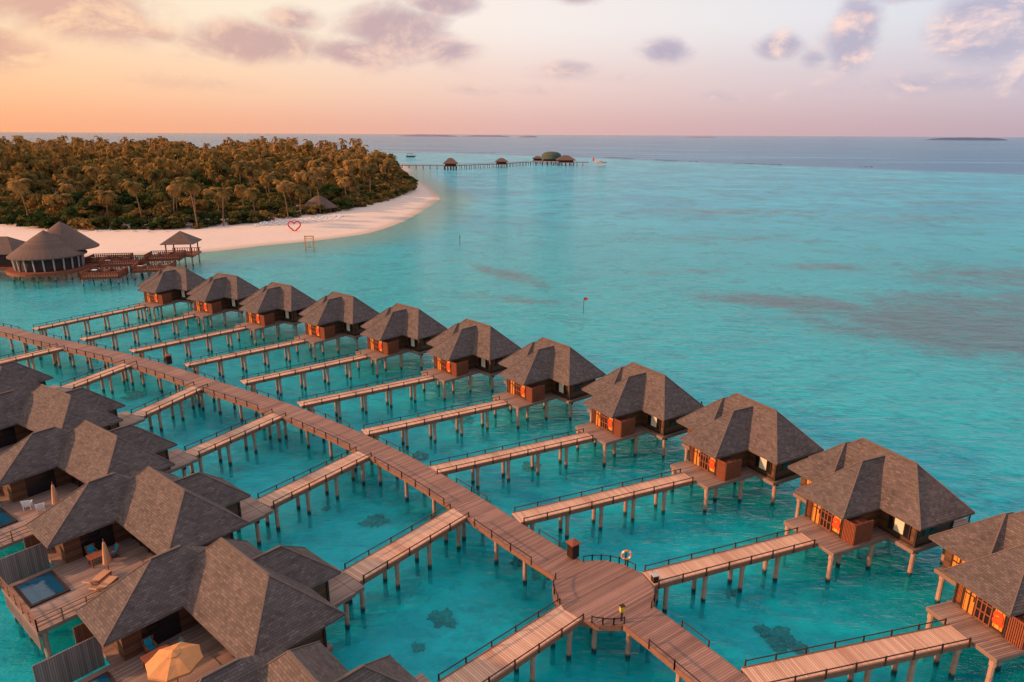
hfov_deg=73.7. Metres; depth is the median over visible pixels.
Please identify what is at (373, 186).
broadleaf tree
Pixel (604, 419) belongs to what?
window
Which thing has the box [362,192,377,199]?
broadleaf tree
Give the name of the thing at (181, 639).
terrace chair
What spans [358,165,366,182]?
palm tree
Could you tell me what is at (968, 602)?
door
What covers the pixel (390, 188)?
beach bush
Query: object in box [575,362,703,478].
overwater villa
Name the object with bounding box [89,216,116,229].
beach bush
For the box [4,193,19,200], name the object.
broadleaf tree
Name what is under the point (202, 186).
broadleaf tree
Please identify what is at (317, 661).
overwater villa
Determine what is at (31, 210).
broadleaf tree
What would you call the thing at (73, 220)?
beach bush
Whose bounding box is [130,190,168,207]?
broadleaf tree
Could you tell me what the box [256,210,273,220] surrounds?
beach bush
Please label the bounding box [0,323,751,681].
boardwalk
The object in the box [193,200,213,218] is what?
broadleaf tree
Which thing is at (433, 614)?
coral head
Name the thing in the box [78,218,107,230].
beach bush
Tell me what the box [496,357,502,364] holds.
window
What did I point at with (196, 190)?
palm tree
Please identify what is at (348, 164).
palm tree
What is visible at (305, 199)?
broadleaf tree
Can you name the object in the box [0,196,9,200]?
broadleaf tree
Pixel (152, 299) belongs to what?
window
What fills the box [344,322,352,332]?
window
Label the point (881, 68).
sky
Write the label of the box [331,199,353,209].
beach bush
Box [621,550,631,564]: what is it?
lifebuoy stand
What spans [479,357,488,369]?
window
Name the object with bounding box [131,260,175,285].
dining deck
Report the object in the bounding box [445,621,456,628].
coral head
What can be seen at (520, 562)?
coral head
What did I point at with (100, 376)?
timber jetty
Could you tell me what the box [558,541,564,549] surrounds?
coral head
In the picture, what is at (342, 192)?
broadleaf tree
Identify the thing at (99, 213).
broadleaf tree
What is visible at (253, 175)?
palm tree
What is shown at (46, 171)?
distant woodland
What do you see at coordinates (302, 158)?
palm tree
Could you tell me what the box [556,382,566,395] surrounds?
window
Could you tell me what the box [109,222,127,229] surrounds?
beach bush
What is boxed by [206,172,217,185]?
palm tree
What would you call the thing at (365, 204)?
beach bush
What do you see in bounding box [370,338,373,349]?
door
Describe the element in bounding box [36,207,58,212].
broadleaf tree
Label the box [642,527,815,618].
timber jetty
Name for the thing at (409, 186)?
beach bush
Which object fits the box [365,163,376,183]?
palm tree
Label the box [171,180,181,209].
palm tree
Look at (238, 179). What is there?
broadleaf tree
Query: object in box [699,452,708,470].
window
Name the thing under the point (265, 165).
palm tree
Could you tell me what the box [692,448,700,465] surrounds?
door
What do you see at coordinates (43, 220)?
beach bush
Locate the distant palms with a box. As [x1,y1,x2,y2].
[0,135,386,162]
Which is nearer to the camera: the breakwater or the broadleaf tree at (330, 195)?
the broadleaf tree at (330, 195)
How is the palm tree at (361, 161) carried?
on the island ground
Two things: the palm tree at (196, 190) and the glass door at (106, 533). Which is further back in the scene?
the palm tree at (196, 190)
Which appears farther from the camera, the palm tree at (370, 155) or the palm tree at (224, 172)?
the palm tree at (370, 155)
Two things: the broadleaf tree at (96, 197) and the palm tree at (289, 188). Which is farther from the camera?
the palm tree at (289, 188)
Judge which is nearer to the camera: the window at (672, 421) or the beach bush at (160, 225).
the window at (672, 421)
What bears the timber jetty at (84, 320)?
on the seabed
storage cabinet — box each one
[165,354,171,363]
[565,538,580,558]
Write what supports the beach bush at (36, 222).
on the island ground
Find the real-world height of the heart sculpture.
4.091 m
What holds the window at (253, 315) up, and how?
in the overwater villa at (271, 304)
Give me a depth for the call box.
43.73 m
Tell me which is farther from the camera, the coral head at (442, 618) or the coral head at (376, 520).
the coral head at (376, 520)
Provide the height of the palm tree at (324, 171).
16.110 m
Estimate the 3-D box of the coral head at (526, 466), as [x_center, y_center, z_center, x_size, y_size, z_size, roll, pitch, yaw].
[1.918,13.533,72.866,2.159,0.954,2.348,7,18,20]
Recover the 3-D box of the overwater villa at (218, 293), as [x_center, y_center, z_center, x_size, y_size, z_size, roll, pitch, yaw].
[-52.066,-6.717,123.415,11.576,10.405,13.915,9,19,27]
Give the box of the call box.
[619,604,625,620]
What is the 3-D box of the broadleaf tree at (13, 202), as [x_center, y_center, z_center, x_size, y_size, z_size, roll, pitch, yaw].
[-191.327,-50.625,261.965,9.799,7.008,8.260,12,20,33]
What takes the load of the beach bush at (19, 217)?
on the island ground
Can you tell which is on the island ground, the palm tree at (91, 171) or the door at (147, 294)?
the palm tree at (91, 171)
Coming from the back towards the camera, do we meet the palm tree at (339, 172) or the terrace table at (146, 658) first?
the palm tree at (339, 172)
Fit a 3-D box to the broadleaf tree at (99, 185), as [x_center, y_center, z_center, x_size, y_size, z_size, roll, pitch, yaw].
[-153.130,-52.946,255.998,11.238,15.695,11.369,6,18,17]
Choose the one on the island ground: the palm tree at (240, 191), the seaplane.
the palm tree at (240, 191)
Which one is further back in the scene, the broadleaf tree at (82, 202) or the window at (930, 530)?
the broadleaf tree at (82, 202)
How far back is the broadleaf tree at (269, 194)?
282.20 m
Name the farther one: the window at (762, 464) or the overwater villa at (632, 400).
the overwater villa at (632, 400)
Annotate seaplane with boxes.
[593,158,606,165]
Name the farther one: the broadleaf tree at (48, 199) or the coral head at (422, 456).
the broadleaf tree at (48, 199)
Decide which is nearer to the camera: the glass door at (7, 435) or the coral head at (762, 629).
the coral head at (762, 629)
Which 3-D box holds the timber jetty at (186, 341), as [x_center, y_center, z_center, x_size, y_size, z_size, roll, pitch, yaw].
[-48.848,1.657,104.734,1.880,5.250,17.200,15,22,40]
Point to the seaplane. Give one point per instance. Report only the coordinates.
(600, 161)
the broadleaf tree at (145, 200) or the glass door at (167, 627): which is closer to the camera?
the glass door at (167, 627)
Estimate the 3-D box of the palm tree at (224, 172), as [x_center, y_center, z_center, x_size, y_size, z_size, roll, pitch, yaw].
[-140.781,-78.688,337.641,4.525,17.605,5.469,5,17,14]
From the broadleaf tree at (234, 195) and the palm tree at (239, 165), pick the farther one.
the palm tree at (239, 165)
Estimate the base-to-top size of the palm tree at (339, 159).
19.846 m
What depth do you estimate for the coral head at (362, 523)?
62.11 m
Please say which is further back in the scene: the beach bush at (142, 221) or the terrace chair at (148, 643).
the beach bush at (142, 221)
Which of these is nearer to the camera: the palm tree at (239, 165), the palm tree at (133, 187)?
the palm tree at (133, 187)
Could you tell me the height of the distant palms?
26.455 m
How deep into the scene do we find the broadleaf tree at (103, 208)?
251.62 m
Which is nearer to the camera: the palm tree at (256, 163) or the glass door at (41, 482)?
the glass door at (41, 482)
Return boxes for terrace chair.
[84,543,97,554]
[108,542,119,558]
[141,634,157,653]
[170,636,184,645]
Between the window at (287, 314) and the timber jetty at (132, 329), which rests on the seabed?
the timber jetty at (132, 329)
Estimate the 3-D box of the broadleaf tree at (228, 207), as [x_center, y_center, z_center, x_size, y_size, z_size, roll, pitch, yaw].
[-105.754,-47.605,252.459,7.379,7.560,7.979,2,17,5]
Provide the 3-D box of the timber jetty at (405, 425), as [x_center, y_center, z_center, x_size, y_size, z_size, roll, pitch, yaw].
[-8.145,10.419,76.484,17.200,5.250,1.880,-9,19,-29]
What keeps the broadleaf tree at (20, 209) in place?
on the island ground
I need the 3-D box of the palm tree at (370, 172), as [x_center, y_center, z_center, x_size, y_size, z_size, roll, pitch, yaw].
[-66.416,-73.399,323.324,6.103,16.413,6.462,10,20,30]
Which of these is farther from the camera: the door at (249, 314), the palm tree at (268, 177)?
the palm tree at (268, 177)
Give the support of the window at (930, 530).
in the overwater villa at (856, 495)
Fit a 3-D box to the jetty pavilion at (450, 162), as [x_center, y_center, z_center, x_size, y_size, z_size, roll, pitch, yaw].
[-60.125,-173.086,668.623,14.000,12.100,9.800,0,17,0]
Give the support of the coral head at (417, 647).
on the seabed
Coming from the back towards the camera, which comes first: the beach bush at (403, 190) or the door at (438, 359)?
the beach bush at (403, 190)
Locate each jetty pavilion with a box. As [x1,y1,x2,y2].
[443,158,457,169]
[495,158,507,167]
[532,156,542,163]
[541,151,560,163]
[556,155,575,165]
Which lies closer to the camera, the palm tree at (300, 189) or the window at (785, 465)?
the window at (785, 465)
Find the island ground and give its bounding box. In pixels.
[0,162,503,289]
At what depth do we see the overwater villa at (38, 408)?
67.94 m
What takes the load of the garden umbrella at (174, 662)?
on the overwater villa at (220, 601)
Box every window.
[149,293,154,302]
[179,290,187,297]
[199,302,203,311]
[229,299,237,307]
[251,313,256,323]
[283,310,291,319]
[311,325,316,336]
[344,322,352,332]
[373,339,378,351]
[408,337,417,347]
[424,337,429,344]
[441,359,446,372]
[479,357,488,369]
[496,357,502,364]
[515,383,520,396]
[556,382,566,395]
[575,383,582,390]
[600,413,607,429]
[647,414,660,430]
[670,417,678,425]
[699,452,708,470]
[754,454,771,474]
[782,461,791,469]
[819,508,832,530]
[887,514,911,539]
[923,527,935,534]
[950,554,963,566]
[973,597,993,626]
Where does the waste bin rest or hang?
on the timber jetty at (777, 548)
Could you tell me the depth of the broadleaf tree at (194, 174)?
321.81 m
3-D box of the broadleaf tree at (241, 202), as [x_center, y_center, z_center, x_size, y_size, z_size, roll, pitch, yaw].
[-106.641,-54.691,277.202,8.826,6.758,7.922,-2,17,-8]
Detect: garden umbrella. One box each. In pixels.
[51,482,59,504]
[102,539,111,569]
[145,642,203,681]
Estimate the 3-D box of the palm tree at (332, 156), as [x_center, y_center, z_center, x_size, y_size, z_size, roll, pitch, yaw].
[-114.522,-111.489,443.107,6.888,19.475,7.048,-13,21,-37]
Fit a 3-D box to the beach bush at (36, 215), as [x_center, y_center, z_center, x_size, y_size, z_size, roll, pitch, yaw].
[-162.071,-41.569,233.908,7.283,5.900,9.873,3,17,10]
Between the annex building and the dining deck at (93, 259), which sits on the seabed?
the dining deck at (93, 259)
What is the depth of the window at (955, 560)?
48.29 m
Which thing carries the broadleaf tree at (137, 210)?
on the island ground
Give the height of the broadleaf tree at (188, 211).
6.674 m
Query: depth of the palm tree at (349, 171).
321.78 m
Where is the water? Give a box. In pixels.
[0,132,1023,675]
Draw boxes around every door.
[0,426,16,447]
[25,469,56,496]
[70,475,84,487]
[79,524,114,555]
[131,534,156,555]
[141,611,181,650]
[146,292,150,302]
[195,301,200,311]
[248,312,251,322]
[307,324,311,335]
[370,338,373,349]
[437,357,440,369]
[510,380,514,394]
[595,410,600,425]
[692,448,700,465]
[810,502,821,524]
[960,587,977,615]
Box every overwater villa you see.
[0,361,70,394]
[0,384,144,453]
[0,420,198,549]
[0,466,272,658]
[32,537,364,681]
[135,266,205,324]
[184,273,258,335]
[194,641,430,681]
[235,282,315,348]
[294,291,378,363]
[355,303,447,384]
[421,318,520,409]
[492,337,605,439]
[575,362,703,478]
[669,393,823,526]
[780,438,975,598]
[919,511,1023,681]
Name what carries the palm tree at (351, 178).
on the island ground
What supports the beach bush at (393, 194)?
on the island ground
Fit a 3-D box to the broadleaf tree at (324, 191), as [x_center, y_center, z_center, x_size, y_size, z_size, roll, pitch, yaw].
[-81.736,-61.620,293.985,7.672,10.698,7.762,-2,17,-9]
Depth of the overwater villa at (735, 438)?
63.13 m
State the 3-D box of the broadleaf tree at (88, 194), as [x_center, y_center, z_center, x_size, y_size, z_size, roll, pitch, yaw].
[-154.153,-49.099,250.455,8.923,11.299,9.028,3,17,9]
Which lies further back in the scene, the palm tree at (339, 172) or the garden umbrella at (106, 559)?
the palm tree at (339, 172)
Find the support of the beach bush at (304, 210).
on the island ground
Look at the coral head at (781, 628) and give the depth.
49.11 m
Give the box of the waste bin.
[651,572,658,582]
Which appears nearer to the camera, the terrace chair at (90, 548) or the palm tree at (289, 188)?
the terrace chair at (90, 548)
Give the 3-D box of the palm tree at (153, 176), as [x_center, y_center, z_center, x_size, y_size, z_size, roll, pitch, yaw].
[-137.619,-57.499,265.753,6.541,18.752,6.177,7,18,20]
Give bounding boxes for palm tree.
[6,178,31,214]
[15,173,34,184]
[51,193,72,206]
[57,179,75,186]
[58,183,75,192]
[62,165,82,179]
[63,174,80,182]
[74,181,85,192]
[82,166,99,180]
[94,190,117,215]
[97,174,120,186]
[121,181,143,224]
[146,169,163,190]
[166,182,183,212]
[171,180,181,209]
[175,178,197,227]
[186,184,200,211]
[201,187,215,194]
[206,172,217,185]
[212,195,227,211]
[213,187,232,225]
[221,164,230,180]
[232,160,246,183]
[234,154,242,162]
[234,184,245,204]
[239,161,253,183]
[241,166,255,187]
[244,187,258,221]
[247,170,258,183]
[251,160,258,166]
[258,160,271,185]
[259,176,270,193]
[260,172,276,191]
[261,152,270,158]
[273,179,289,218]
[279,167,290,174]
[281,182,294,205]
[285,160,296,177]
[292,184,307,216]
[293,171,303,204]
[294,161,301,172]
[295,156,306,163]
[296,163,304,171]
[300,170,314,196]
[307,160,318,187]
[309,176,323,213]
[310,167,321,178]
[317,167,327,181]
[321,157,328,162]
[321,164,330,175]
[330,154,336,160]
[333,168,345,197]
[334,155,345,166]
[335,176,349,198]
[342,159,355,188]
[343,169,351,189]
[343,173,355,191]
[350,176,358,186]
[358,159,365,189]
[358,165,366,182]
[363,168,376,192]
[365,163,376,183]
[367,153,374,158]
[367,157,377,173]
[379,164,386,178]
[383,160,393,177]
[391,165,399,172]
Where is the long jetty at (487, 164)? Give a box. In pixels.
[400,161,588,169]
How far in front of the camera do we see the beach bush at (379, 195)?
327.54 m
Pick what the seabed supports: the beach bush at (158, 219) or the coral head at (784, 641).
the coral head at (784, 641)
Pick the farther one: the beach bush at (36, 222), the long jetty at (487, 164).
the long jetty at (487, 164)
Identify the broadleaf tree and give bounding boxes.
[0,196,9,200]
[0,208,17,215]
[3,199,24,206]
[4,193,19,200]
[12,206,32,214]
[15,190,41,212]
[26,194,44,207]
[28,187,41,194]
[28,204,46,212]
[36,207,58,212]
[38,191,67,220]
[39,190,61,215]
[41,193,75,220]
[55,209,83,223]
[64,198,96,220]
[67,192,98,217]
[76,206,96,222]
[83,192,97,209]
[86,196,116,219]
[92,194,121,213]
[93,179,117,208]
[94,190,115,210]
[109,203,140,223]
[115,192,144,213]
[118,187,140,198]
[119,211,148,225]
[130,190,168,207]
[132,180,151,187]
[132,207,146,218]
[135,196,154,218]
[140,183,151,190]
[145,202,174,216]
[146,193,179,216]
[150,178,184,195]
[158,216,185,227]
[159,208,181,224]
[177,196,209,215]
[179,199,205,215]
[180,209,204,225]
[182,170,209,193]
[184,182,205,194]
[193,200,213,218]
[202,177,223,185]
[202,211,222,223]
[203,193,214,205]
[212,200,228,215]
[215,202,234,220]
[216,175,238,191]
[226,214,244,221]
[228,186,236,202]
[230,177,246,185]
[230,202,248,211]
[231,189,246,201]
[237,198,257,209]
[237,207,252,210]
[240,202,258,213]
[248,183,265,192]
[256,190,266,197]
[256,198,279,211]
[261,202,285,214]
[263,197,279,210]
[267,190,284,208]
[269,193,291,206]
[286,187,299,206]
[295,194,312,208]
[301,196,310,204]
[302,187,313,201]
[313,185,329,198]
[314,181,341,194]
[316,191,335,198]
[325,183,339,200]
[328,186,351,197]
[333,188,350,195]
[359,185,369,194]
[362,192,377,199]
[367,184,378,192]
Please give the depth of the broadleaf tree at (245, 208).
253.15 m
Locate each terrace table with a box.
[86,549,101,567]
[140,643,168,667]
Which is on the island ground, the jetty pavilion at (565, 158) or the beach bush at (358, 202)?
the beach bush at (358, 202)
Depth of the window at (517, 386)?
81.32 m
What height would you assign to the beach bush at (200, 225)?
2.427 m
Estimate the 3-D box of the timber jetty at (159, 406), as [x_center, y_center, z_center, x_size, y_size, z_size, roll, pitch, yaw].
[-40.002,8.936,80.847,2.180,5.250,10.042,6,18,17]
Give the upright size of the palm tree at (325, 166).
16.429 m
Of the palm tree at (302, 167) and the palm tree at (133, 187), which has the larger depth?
the palm tree at (302, 167)
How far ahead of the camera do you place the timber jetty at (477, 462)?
67.43 m
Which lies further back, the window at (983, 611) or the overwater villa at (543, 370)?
the overwater villa at (543, 370)
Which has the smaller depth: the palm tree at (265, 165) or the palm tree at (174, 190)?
the palm tree at (174, 190)
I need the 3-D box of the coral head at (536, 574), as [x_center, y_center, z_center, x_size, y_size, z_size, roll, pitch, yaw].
[2.475,18.793,55.346,2.026,0.611,2.074,0,17,0]
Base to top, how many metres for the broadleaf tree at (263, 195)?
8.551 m
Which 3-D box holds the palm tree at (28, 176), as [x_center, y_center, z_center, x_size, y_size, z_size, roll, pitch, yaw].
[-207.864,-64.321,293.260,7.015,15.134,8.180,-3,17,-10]
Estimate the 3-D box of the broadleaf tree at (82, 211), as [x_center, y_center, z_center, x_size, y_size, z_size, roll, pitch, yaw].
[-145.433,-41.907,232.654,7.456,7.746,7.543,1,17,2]
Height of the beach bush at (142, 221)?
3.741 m
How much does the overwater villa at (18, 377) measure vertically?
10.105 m
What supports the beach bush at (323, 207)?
on the island ground
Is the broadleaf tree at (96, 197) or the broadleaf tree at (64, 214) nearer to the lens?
the broadleaf tree at (64, 214)
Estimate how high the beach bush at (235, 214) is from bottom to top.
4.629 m
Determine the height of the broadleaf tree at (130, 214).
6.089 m
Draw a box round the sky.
[0,0,1023,136]
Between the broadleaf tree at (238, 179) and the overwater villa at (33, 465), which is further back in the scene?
the broadleaf tree at (238, 179)
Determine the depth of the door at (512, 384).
82.12 m
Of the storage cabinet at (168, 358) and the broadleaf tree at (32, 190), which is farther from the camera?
the broadleaf tree at (32, 190)
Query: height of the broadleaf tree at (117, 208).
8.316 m
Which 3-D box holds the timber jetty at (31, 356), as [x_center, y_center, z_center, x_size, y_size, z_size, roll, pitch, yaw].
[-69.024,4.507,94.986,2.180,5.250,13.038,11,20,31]
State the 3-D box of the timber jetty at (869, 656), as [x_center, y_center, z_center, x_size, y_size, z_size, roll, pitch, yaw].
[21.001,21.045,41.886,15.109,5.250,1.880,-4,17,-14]
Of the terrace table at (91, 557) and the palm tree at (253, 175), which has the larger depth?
the palm tree at (253, 175)
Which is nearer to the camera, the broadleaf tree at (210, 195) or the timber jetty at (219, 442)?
the timber jetty at (219, 442)
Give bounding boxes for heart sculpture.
[287,221,300,230]
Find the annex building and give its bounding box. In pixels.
[0,236,25,270]
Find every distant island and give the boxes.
[400,134,452,135]
[461,135,508,136]
[926,137,1005,139]
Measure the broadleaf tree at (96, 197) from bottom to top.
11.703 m
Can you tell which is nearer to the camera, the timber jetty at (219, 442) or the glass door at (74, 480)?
the glass door at (74, 480)
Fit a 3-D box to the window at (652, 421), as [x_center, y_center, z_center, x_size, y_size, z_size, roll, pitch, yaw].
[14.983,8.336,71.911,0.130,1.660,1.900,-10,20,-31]
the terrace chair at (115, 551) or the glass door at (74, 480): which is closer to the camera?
the terrace chair at (115, 551)
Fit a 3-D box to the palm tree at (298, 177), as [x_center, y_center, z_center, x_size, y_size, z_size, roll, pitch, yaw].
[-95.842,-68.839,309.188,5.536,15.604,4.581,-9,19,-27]
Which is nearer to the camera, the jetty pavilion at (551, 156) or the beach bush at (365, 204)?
the beach bush at (365, 204)
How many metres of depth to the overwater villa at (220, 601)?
40.77 m
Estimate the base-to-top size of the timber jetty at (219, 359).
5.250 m
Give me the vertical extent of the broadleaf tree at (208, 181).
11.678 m
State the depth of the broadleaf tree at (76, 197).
239.47 m
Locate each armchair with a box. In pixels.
[20,500,33,510]
[34,503,44,514]
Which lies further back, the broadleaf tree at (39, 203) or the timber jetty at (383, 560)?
the broadleaf tree at (39, 203)
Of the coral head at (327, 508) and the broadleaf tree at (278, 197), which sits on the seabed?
the coral head at (327, 508)
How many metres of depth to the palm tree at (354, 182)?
326.26 m
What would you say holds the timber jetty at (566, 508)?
on the seabed
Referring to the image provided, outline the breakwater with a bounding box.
[604,157,780,164]
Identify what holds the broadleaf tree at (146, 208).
on the island ground
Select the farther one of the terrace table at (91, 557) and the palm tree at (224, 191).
the palm tree at (224, 191)
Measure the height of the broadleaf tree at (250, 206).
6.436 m
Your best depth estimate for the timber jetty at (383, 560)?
52.04 m
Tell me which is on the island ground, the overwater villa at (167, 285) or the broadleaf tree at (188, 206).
the broadleaf tree at (188, 206)
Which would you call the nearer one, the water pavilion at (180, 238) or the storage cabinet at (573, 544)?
the storage cabinet at (573, 544)
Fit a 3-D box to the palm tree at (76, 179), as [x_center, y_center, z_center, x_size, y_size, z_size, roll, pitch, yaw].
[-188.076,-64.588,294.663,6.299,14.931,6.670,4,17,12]
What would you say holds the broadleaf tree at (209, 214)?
on the island ground
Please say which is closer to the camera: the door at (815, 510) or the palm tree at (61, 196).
the door at (815, 510)
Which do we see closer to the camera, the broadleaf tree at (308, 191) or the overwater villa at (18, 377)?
the overwater villa at (18, 377)
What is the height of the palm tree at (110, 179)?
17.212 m
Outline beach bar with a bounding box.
[304,195,336,212]
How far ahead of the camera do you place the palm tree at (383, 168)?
381.53 m
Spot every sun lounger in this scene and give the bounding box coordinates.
[82,570,111,584]
[88,576,118,591]
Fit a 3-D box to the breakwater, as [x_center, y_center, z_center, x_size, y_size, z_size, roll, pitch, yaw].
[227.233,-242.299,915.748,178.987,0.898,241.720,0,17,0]
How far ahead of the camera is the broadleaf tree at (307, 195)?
296.08 m
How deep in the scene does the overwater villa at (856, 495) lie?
53.38 m
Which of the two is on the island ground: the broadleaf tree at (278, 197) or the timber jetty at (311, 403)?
the broadleaf tree at (278, 197)
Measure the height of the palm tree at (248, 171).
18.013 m
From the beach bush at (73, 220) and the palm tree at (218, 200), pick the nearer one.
the beach bush at (73, 220)
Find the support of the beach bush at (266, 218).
on the island ground
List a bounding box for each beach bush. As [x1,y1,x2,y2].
[0,216,15,224]
[5,212,32,226]
[16,214,34,222]
[23,210,53,226]
[35,220,51,227]
[37,216,58,228]
[67,215,81,228]
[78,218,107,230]
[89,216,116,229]
[91,220,108,226]
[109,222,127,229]
[112,217,140,228]
[130,218,155,227]
[140,219,156,227]
[149,222,164,229]
[152,215,172,228]
[167,219,188,227]
[180,214,201,226]
[191,222,203,228]
[197,219,217,227]
[225,217,241,223]
[228,210,258,221]
[233,209,248,217]
[245,210,272,222]
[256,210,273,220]
[276,213,285,218]
[278,206,298,217]
[299,204,317,214]
[301,208,311,213]
[309,203,326,213]
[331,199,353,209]
[349,196,363,204]
[354,200,361,206]
[355,198,367,206]
[372,192,383,200]
[381,190,391,198]
[381,190,394,198]
[383,186,398,190]
[399,187,407,193]
[400,184,413,191]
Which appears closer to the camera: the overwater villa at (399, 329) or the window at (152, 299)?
the overwater villa at (399, 329)
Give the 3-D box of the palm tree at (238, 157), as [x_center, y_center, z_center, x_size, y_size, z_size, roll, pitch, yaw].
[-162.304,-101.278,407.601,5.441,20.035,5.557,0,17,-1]
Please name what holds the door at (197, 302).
in the overwater villa at (218, 293)
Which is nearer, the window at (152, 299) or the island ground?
the window at (152, 299)
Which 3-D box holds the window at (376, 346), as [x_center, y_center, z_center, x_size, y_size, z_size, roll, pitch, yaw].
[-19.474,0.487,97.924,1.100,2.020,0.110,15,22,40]
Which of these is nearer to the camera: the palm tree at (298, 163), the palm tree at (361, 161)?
the palm tree at (361, 161)
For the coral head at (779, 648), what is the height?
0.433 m
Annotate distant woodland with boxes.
[0,138,410,200]
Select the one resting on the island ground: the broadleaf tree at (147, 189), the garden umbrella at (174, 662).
the broadleaf tree at (147, 189)
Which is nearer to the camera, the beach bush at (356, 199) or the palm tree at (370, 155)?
the beach bush at (356, 199)
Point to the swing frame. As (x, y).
(311, 241)
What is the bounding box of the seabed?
[0,132,1023,681]
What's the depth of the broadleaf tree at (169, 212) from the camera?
236.61 m
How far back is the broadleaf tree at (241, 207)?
258.87 m
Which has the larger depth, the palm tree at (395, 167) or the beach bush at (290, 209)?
the palm tree at (395, 167)
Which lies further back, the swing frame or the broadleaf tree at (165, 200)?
the broadleaf tree at (165, 200)
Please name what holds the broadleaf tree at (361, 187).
on the island ground
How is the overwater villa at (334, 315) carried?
on the seabed
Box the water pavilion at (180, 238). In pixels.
[160,231,201,268]
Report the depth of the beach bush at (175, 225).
230.85 m
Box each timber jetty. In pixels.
[0,343,64,376]
[32,303,147,348]
[59,359,137,399]
[80,312,195,363]
[130,324,247,376]
[130,381,207,437]
[184,337,306,382]
[184,409,286,477]
[240,351,368,411]
[256,447,372,544]
[297,372,435,435]
[343,503,470,628]
[361,396,508,466]
[428,428,594,509]
[437,598,584,681]
[512,468,694,550]
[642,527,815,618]
[741,618,971,681]
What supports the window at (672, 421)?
in the overwater villa at (632, 400)
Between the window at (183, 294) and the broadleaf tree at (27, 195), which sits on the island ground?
the broadleaf tree at (27, 195)
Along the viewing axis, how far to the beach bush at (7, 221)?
239.07 m
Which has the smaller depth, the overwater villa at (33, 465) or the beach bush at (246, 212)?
the overwater villa at (33, 465)
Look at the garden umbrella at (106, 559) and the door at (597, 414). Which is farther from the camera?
the door at (597, 414)
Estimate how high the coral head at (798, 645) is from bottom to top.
0.564 m
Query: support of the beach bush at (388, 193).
on the island ground
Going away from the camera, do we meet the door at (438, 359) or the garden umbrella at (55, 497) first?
the garden umbrella at (55, 497)
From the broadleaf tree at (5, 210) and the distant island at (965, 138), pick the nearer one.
the broadleaf tree at (5, 210)
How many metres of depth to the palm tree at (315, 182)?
273.80 m
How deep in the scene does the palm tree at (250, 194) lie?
246.33 m
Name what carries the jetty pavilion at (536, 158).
on the seabed
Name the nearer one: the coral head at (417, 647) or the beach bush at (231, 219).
the coral head at (417, 647)
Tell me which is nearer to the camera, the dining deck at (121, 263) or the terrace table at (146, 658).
the terrace table at (146, 658)
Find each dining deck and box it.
[79,266,128,291]
[84,253,132,268]
[98,255,149,281]
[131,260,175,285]
[143,250,186,275]
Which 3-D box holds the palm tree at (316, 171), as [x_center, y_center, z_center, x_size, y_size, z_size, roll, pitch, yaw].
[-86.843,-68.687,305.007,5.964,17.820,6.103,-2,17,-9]
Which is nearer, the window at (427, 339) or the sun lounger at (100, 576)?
the sun lounger at (100, 576)
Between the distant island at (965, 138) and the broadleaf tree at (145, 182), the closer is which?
the broadleaf tree at (145, 182)
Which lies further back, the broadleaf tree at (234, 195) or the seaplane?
the seaplane
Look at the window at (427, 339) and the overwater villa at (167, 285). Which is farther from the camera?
the overwater villa at (167, 285)
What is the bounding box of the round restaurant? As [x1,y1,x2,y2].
[6,221,99,288]
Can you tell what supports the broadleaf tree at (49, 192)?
on the island ground
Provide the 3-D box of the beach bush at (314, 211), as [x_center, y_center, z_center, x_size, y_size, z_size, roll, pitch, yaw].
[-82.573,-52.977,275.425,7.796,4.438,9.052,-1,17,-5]
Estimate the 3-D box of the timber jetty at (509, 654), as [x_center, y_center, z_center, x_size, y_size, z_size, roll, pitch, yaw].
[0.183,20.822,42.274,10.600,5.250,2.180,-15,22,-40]
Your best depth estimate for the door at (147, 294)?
125.68 m
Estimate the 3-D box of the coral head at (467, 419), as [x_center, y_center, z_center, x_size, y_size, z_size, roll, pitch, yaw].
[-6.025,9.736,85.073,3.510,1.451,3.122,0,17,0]
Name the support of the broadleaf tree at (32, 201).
on the island ground
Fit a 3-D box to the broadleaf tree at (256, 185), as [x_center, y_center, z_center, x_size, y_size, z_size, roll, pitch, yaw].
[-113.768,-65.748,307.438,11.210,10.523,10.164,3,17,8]
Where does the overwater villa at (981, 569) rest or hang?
on the seabed
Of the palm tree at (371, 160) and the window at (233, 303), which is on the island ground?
the palm tree at (371, 160)
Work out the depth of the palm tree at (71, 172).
283.02 m
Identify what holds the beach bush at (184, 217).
on the island ground
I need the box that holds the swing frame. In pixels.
[304,236,314,251]
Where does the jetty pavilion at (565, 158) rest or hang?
on the seabed
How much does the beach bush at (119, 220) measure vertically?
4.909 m
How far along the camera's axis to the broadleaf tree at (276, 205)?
265.56 m
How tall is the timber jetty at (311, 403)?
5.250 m
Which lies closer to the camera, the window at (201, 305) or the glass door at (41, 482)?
the glass door at (41, 482)
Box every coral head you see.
[120,390,143,400]
[321,506,330,510]
[358,519,369,526]
[365,514,389,527]
[411,641,425,652]
[414,450,428,460]
[427,610,442,619]
[431,607,455,627]
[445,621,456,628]
[452,415,476,423]
[509,558,522,566]
[522,461,541,471]
[531,568,549,580]
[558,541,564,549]
[724,589,736,596]
[752,624,773,638]
[765,627,800,652]
[770,645,782,651]
[775,626,790,634]
[792,641,808,654]
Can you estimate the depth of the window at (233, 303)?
120.95 m
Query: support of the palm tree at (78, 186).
on the island ground
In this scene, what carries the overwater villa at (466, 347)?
on the seabed
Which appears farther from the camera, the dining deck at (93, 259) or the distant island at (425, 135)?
the distant island at (425, 135)
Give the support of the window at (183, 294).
in the overwater villa at (167, 285)
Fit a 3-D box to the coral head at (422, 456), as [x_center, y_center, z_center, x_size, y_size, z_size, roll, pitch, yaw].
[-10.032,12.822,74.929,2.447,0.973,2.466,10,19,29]

